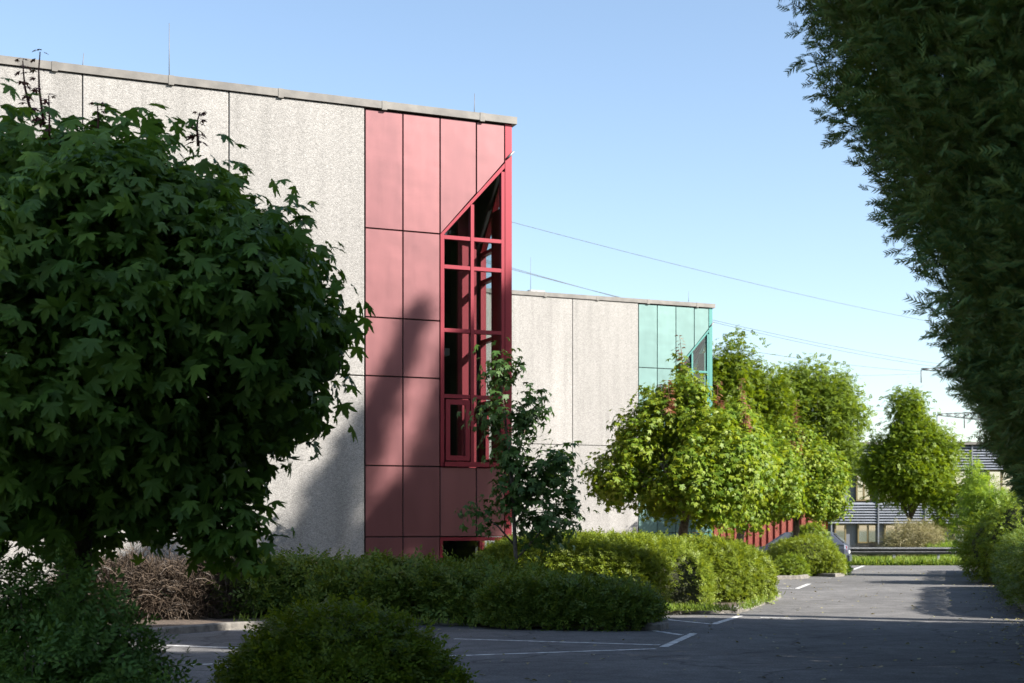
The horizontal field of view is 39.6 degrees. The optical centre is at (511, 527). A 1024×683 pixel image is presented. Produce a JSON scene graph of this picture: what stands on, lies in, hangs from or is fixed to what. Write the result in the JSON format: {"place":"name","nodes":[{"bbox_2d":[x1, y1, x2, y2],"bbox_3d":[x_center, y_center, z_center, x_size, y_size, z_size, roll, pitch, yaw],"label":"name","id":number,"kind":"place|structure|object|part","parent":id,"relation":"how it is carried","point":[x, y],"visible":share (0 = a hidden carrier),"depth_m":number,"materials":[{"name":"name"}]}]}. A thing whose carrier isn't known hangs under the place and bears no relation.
{"place":"outdoors","nodes":[
{"label":"outdoors","id":0,"kind":"place"},
{"bbox_2d":[108,617,270,627],"bbox_3d":[-5.543,1.510,24.161,15.661,0.001,6.173,0,0,-8],"label":"planting bed","id":1,"kind":"object","parent":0,"point":[170,622],"visible":0.12,"depth_m":22.93,"materials":[{"name":"grey concrete"}]},
{"bbox_2d":[36,542,267,619],"bbox_3d":[-5.997,1.031,24.266,4.416,1.951,3.178,0,0,-21],"label":"dry hedge","id":2,"kind":"object","parent":1,"relation":"on","point":[150,580],"visible":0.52,"depth_m":23.58,"materials":[{"name":"brown plant"}]},
{"bbox_2d":[186,544,574,626],"bbox_3d":[-2.293,1.018,24.779,7.410,1.614,3.683,0,0,11],"label":"hedge","id":3,"kind":"object","parent":1,"relation":"on","point":[423,585],"visible":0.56,"depth_m":23.62,"materials":[{"name":"green plant"}]},
{"bbox_2d":[462,562,670,631],"bbox_3d":[0.870,1.141,22.812,3.348,1.187,2.216,0,0,0],"label":"hedge","id":4,"kind":"object","parent":1,"relation":"on","point":[559,600],"visible":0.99,"depth_m":22.22,"materials":[{"name":"green plant"}]},
{"bbox_2d":[0,0,982,441],"label":"sky","id":5,"kind":"structure","parent":0,"point":[677,132],"materials":[{"name":"blue"}]},
{"bbox_2d":[454,337,599,562],"bbox_3d":[0.266,-0.886,25.190,2.606,4.975,1.638,0,0,0],"label":"young maple","id":6,"kind":"object","parent":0,"point":[517,473],"visible":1,"depth_m":24.94,"materials":[{"name":"green plant"}]},
{"bbox_2d":[32,565,1023,682],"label":"road","id":7,"kind":"structure","parent":0,"point":[716,654],"depth_m":19.60,"materials":[{"name":"grey asphalt"}]},
{"bbox_2d":[166,645,237,647],"bbox_3d":[-3.402,1.589,18.750,3.172,0.001,0.110,0,0,21],"label":"road marking","id":8,"kind":"object","parent":7,"relation":"on","point":[200,646],"visible":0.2,"depth_m":19.05,"materials":[{"name":"white paint"}]},
{"bbox_2d":[120,616,668,635],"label":"kerb","id":9,"kind":"structure","parent":7,"relation":"on","point":[222,626],"depth_m":22.07,"materials":[{"name":"concrete"}]},
{"bbox_2d":[191,648,654,664],"bbox_3d":[-0.930,1.589,17.607,6.059,0.001,0.110,0,0,-21],"label":"road marking","id":10,"kind":"object","parent":7,"relation":"on","point":[525,653],"visible":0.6,"depth_m":18.13,"materials":[{"name":"white paint"}]},
{"bbox_2d":[233,591,785,623],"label":"grass","id":11,"kind":"structure","parent":7,"relation":"on","point":[695,607],"depth_m":26.00,"materials":[{"name":"green plant"}]},
{"bbox_2d":[456,638,658,644],"bbox_3d":[0.590,1.589,19.848,3.029,0.001,0.110,0,0,21],"label":"road marking","id":12,"kind":"object","parent":7,"relation":"on","point":[569,642],"visible":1,"depth_m":19.71,"materials":[{"name":"white paint"}]},
{"bbox_2d":[660,633,697,646],"bbox_3d":[2.382,1.589,20.209,0.120,0.001,2.512,0,0,16],"label":"road marking","id":13,"kind":"object","parent":7,"relation":"on","point":[678,640],"visible":1,"depth_m":20.06,"materials":[{"name":"white paint"}]},
{"bbox_2d":[668,619,709,623],"bbox_3d":[2.716,1.589,24.622,0.110,0.001,2.424,0,0,-28],"label":"road marking","id":14,"kind":"object","parent":7,"relation":"on","point":[690,621],"visible":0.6,"depth_m":24.13,"materials":[{"name":"white paint"}]},
{"bbox_2d":[665,593,780,614],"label":"kerb","id":15,"kind":"structure","parent":7,"relation":"on","point":[739,610],"depth_m":26.44,"materials":[{"name":"concrete"}]},
{"bbox_2d":[711,616,740,623],"bbox_3d":[3.716,1.589,24.576,0.120,0.001,2.383,0,0,20],"label":"road marking","id":16,"kind":"object","parent":7,"relation":"on","point":[724,620],"visible":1,"depth_m":24.39,"materials":[{"name":"white paint"}]},
{"bbox_2d":[698,514,827,546],"bbox_3d":[9.775,0.435,56.048,6.100,2.330,0.260,0,0,-20],"label":"metal fence","id":17,"kind":"object","parent":7,"relation":"on","point":[772,533],"visible":0.09,"depth_m":56.05,"materials":[{"name":"metal"}]},
{"bbox_2d":[754,531,851,561],"bbox_3d":[10.704,0.860,54.227,4.320,1.480,1.870,0,0,17],"label":"parked car","id":18,"kind":"object","parent":7,"relation":"on","point":[844,547],"visible":0.19,"depth_m":53.46,"materials":[{"name":"grey paint"}]},
{"bbox_3d":[10.329,0.400,53.540,1.140,0.400,0.150,0,0,17],"label":"side window","id":19,"kind":"part","parent":18,"relation":"part of","materials":[{"name":"glass"}]},
{"bbox_2d":[777,573,846,578],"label":"kerb","id":20,"kind":"structure","parent":7,"relation":"on","point":[803,576],"depth_m":45.17,"materials":[{"name":"concrete"}]},
{"label":"planting bed","id":21,"kind":"structure","parent":20,"relation":"in","visible":0},
{"bbox_2d":[774,552,812,577],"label":"bush","id":22,"kind":"object","parent":21,"relation":"on","point":[793,564],"visible":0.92,"depth_m":45.27,"materials":[{"name":"green plant"}]},
{"bbox_2d":[765,533,847,575],"bbox_3d":[9.873,0.910,47.967,2.654,1.568,3.451,0,0,0],"label":"clipped bush","id":23,"kind":"object","parent":21,"relation":"on","point":[824,556],"visible":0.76,"depth_m":46.81,"materials":[{"name":"green plant"}]},
{"bbox_2d":[763,400,854,538],"bbox_3d":[9.848,-1.427,50.164,4.456,6.178,4.263,0,0,0],"label":"maple tree","id":24,"kind":"object","parent":21,"relation":"on","point":[825,488],"visible":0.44,"depth_m":49.30,"materials":[{"name":"green plant"}]},
{"bbox_2d":[845,558,853,574],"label":"weedy bush","id":25,"kind":"object","parent":21,"relation":"on","point":[848,570],"visible":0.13,"depth_m":47.87,"materials":[{"name":"green plant"}]},
{"bbox_2d":[712,601,745,606],"bbox_3d":[1.821,1.510,29.627,6.803,0.001,9.191,0,0,14],"label":"planting bed","id":26,"kind":"object","parent":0,"point":[721,602],"depth_m":28.38,"materials":[{"name":"soil"}]},
{"bbox_2d":[465,526,722,605],"bbox_3d":[1.632,0.801,28.443,5.414,1.755,3.703,0,0,21],"label":"hedge","id":27,"kind":"object","parent":26,"relation":"on","point":[674,570],"visible":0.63,"depth_m":27.04,"materials":[{"name":"green plant"}]},
{"bbox_2d":[580,335,784,536],"bbox_3d":[4.184,-1.423,33.271,4.396,6.184,4.161,0,0,41],"label":"maple tree","id":28,"kind":"object","parent":26,"relation":"on","point":[715,474],"visible":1,"depth_m":32.64,"materials":[{"name":"green plant"}]},
{"bbox_2d":[669,527,781,603],"bbox_3d":[3.989,0.809,30.308,3.359,1.684,3.608,0,0,0],"label":"hedge","id":29,"kind":"object","parent":26,"relation":"on","point":[744,571],"visible":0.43,"depth_m":29.22,"materials":[{"name":"green plant"}]},
{"bbox_2d":[676,379,811,542],"bbox_3d":[6.606,-1.371,41.788,4.556,6.058,4.237,0,0,0],"label":"maple tree","id":30,"kind":"object","parent":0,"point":[787,491],"visible":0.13,"depth_m":40.99,"materials":[{"name":"green plant"}]},
{"bbox_2d":[716,345,919,371],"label":"power line","id":31,"kind":"object","parent":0,"point":[829,362],"visible":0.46,"depth_m":213.57,"materials":[{"name":"grey metal"}]},
{"bbox_2d":[828,442,1014,546],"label":"slatted building","id":32,"kind":"structure","parent":0,"point":[869,521],"depth_m":88.20,"materials":[{"name":"grey metal"}]},
{"bbox_2d":[834,524,845,542],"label":"window","id":33,"kind":"structure","parent":32,"relation":"in","point":[834,524],"depth_m":88.21,"materials":[{"name":"brown glass"}]},
{"bbox_2d":[856,470,871,500],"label":"window","id":34,"kind":"structure","parent":32,"relation":"in","point":[859,494],"depth_m":88.34,"materials":[{"name":"brown"}]},
{"bbox_2d":[857,524,876,542],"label":"window","id":35,"kind":"structure","parent":32,"relation":"in","point":[864,533],"depth_m":88.34,"materials":[{"name":"brown glass"}]},
{"bbox_2d":[953,525,965,542],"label":"window","id":36,"kind":"structure","parent":32,"relation":"in","point":[962,525],"depth_m":88.25,"materials":[{"name":"brown"}]},
{"bbox_2d":[953,470,980,487],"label":"window","id":37,"kind":"structure","parent":32,"relation":"in","point":[958,482],"depth_m":88.25,"materials":[{"name":"brown"}]},
{"bbox_2d":[987,470,1014,494],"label":"window","id":38,"kind":"structure","parent":32,"relation":"in","point":[991,472],"depth_m":88.25,"materials":[{"name":"brown"}]},
{"label":"ground","id":39,"kind":"structure","parent":0,"visible":0},
{"bbox_2d":[0,29,516,605],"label":"office building","id":40,"kind":"structure","parent":39,"relation":"on","point":[412,211],"depth_m":27.97,"materials":[{"name":"grey concrete"}]},
{"bbox_2d":[439,537,502,561],"bbox_3d":[-0.810,0.665,28.720,1.383,0.950,0.078,0,0,-22],"label":"low window","id":41,"kind":"structure","parent":40,"relation":"in","point":[480,544],"depth_m":28.62,"materials":[{"name":"red"}]},
{"bbox_2d":[439,163,504,466],"bbox_3d":[-0.804,-4.322,28.700,1.383,6.185,0.162,0,0,-23],"label":"window","id":42,"kind":"structure","parent":40,"relation":"in","point":[468,404],"depth_m":28.64,"materials":[{"name":"red"}]},
{"bbox_2d":[480,185,498,467],"bbox_3d":[-0.357,-4.322,29.779,0.162,6.185,1.383,0,0,-22],"label":"window","id":43,"kind":"structure","parent":40,"relation":"in","point":[492,230],"depth_m":29.75,"materials":[{"name":"red"}]},
{"bbox_2d":[485,273,714,545],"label":"office building","id":44,"kind":"structure","parent":39,"relation":"on","point":[590,361],"depth_m":51.30,"materials":[{"name":"grey concrete"}]},
{"bbox_2d":[676,533,707,536],"bbox_3d":[6.690,0.665,52.920,1.383,0.950,0.078,0,0,-22],"label":"low window","id":45,"kind":"structure","parent":44,"relation":"in","point":[676,533],"depth_m":52.94,"materials":[{"name":"teal"}]},
{"bbox_2d":[676,329,708,401],"bbox_3d":[6.696,-4.322,52.900,1.383,6.185,0.162,0,0,-23],"label":"window","id":46,"kind":"structure","parent":44,"relation":"in","point":[706,334],"depth_m":53.11,"materials":[{"name":"teal"}]},
{"bbox_2d":[693,336,705,408],"bbox_3d":[7.145,-4.322,53.981,0.162,6.185,1.383,0,0,-23],"label":"window","id":47,"kind":"structure","parent":44,"relation":"in","point":[700,360],"depth_m":53.75,"materials":[{"name":"teal"}]},
{"bbox_2d":[434,569,1023,682],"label":"leaf litter","id":48,"kind":"object","parent":39,"relation":"on","point":[953,651],"visible":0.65,"depth_m":21.70,"materials":[{"name":"plant"}]},
{"bbox_2d":[693,324,821,436],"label":"broadleaf tree","id":49,"kind":"object","parent":39,"relation":"on","point":[771,401],"visible":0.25,"depth_m":67.15,"materials":[{"name":"green plant"}]},
{"bbox_2d":[785,521,833,543],"bbox_3d":[10.865,0.724,52.009,1.876,2.007,2.025,0,0,0],"label":"tall bush","id":50,"kind":"object","parent":39,"relation":"on","point":[806,528],"visible":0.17,"depth_m":51.68,"materials":[{"name":"green plant"}]},
{"bbox_2d":[768,352,877,494],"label":"broadleaf tree","id":51,"kind":"object","parent":39,"relation":"on","point":[836,410],"visible":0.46,"depth_m":76.55,"materials":[{"name":"green plant"}]},
{"bbox_2d":[851,540,891,557],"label":"brown bush","id":52,"kind":"object","parent":39,"relation":"on","point":[872,545],"visible":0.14,"depth_m":67.00,"materials":[{"name":"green plant"}]},
{"bbox_2d":[850,547,958,560],"bbox_3d":[17.096,1.215,60.917,6.034,0.770,0.185,0,0,0],"label":"guardrail","id":53,"kind":"object","parent":39,"relation":"on","point":[894,551],"visible":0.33,"depth_m":60.85,"materials":[{"name":"metal"}]},
{"bbox_2d":[848,554,963,564],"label":"grass","id":54,"kind":"structure","parent":39,"relation":"on","point":[907,560],"depth_m":60.62,"materials":[{"name":"green plant"}]},
{"bbox_2d":[849,383,971,531],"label":"hornbeam tree","id":55,"kind":"object","parent":39,"relation":"on","point":[908,460],"visible":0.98,"depth_m":69.09,"materials":[{"name":"green plant"}]},
{"bbox_2d":[874,518,953,557],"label":"dry bush","id":56,"kind":"object","parent":39,"relation":"on","point":[918,535],"visible":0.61,"depth_m":65.72,"materials":[{"name":"beige plant"}]},
{"bbox_2d":[918,539,958,557],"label":"leafy bush","id":57,"kind":"object","parent":39,"relation":"on","point":[944,544],"visible":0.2,"depth_m":65.11,"materials":[{"name":"green plant"}]},
{"bbox_2d":[920,463,983,543],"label":"tree","id":58,"kind":"object","parent":39,"relation":"on","point":[946,502],"visible":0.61,"depth_m":67.77,"materials":[{"name":"green plant"}]},
{"bbox_2d":[921,325,985,440],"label":"pylon","id":59,"kind":"object","parent":39,"relation":"on","point":[947,414],"visible":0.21,"depth_m":259.84,"materials":[{"name":"grey metal"}]},
{"bbox_2d":[486,262,946,364],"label":"power line","id":60,"kind":"object","parent":59,"relation":"attached to","point":[718,321],"visible":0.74,"depth_m":177.35,"materials":[{"name":"grey metal"}]},
{"bbox_2d":[486,260,949,368],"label":"power line","id":61,"kind":"object","parent":59,"relation":"hanging from","point":[727,325],"visible":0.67,"depth_m":186.78,"materials":[{"name":"grey metal"}]},
{"bbox_2d":[512,222,940,323],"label":"power line","id":62,"kind":"object","parent":59,"relation":"attached to","point":[704,271],"visible":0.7,"depth_m":174.72,"materials":[{"name":"grey metal"}]},
{"label":"planting bed","id":63,"kind":"structure","parent":39,"relation":"on","visible":0},
{"bbox_2d":[776,0,1023,480],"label":"conifer","id":64,"kind":"object","parent":63,"relation":"on","point":[940,89],"visible":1,"depth_m":7.13,"materials":[{"name":"green plant"}]},
{"bbox_2d":[929,266,1023,506],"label":"conifer","id":65,"kind":"object","parent":63,"relation":"on","point":[996,454],"visible":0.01,"depth_m":19.64,"materials":[{"name":"green plant"}]},
{"bbox_2d":[940,451,1021,573],"bbox_3d":[15.729,-0.342,46.749,2.734,4.290,3.209,0,0,-37],"label":"tall shrub","id":66,"kind":"object","parent":63,"relation":"on","point":[980,494],"visible":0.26,"depth_m":46.34,"materials":[{"name":"green plant"}]},
{"bbox_2d":[941,204,1023,500],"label":"conifer","id":67,"kind":"object","parent":63,"relation":"on","point":[1019,489],"visible":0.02,"depth_m":12.28,"materials":[{"name":"green plant"}]},
{"bbox_2d":[954,490,1023,583],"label":"dark bush","id":68,"kind":"object","parent":63,"relation":"on","point":[984,539],"visible":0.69,"depth_m":40.28,"materials":[{"name":"green plant"}]},
{"bbox_2d":[988,524,1023,614],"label":"hedge","id":69,"kind":"object","parent":63,"relation":"on","point":[1007,567],"visible":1,"depth_m":28.73,"materials":[{"name":"green plant"}]},
{"bbox_2d":[1008,486,1023,515],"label":"conifer","id":70,"kind":"object","parent":63,"relation":"on","point":[1022,511],"visible":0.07,"depth_m":21.16,"materials":[{"name":"green plant"}]},
{"label":"planting bed","id":71,"kind":"structure","parent":0,"visible":0},
{"bbox_2d":[0,533,201,682],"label":"foreground shrub","id":72,"kind":"object","parent":71,"relation":"on","point":[56,634],"visible":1,"depth_m":8.55,"materials":[{"name":"green plant"}]},
{"bbox_2d":[0,49,375,680],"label":"maple tree","id":73,"kind":"object","parent":71,"relation":"on","point":[151,299],"visible":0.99,"depth_m":9.00,"materials":[{"name":"green plant"}]},
{"bbox_2d":[207,589,479,682],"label":"foreground bush","id":74,"kind":"object","parent":71,"relation":"on","point":[326,645],"visible":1,"depth_m":9.90,"materials":[{"name":"green plant"}]}
]}

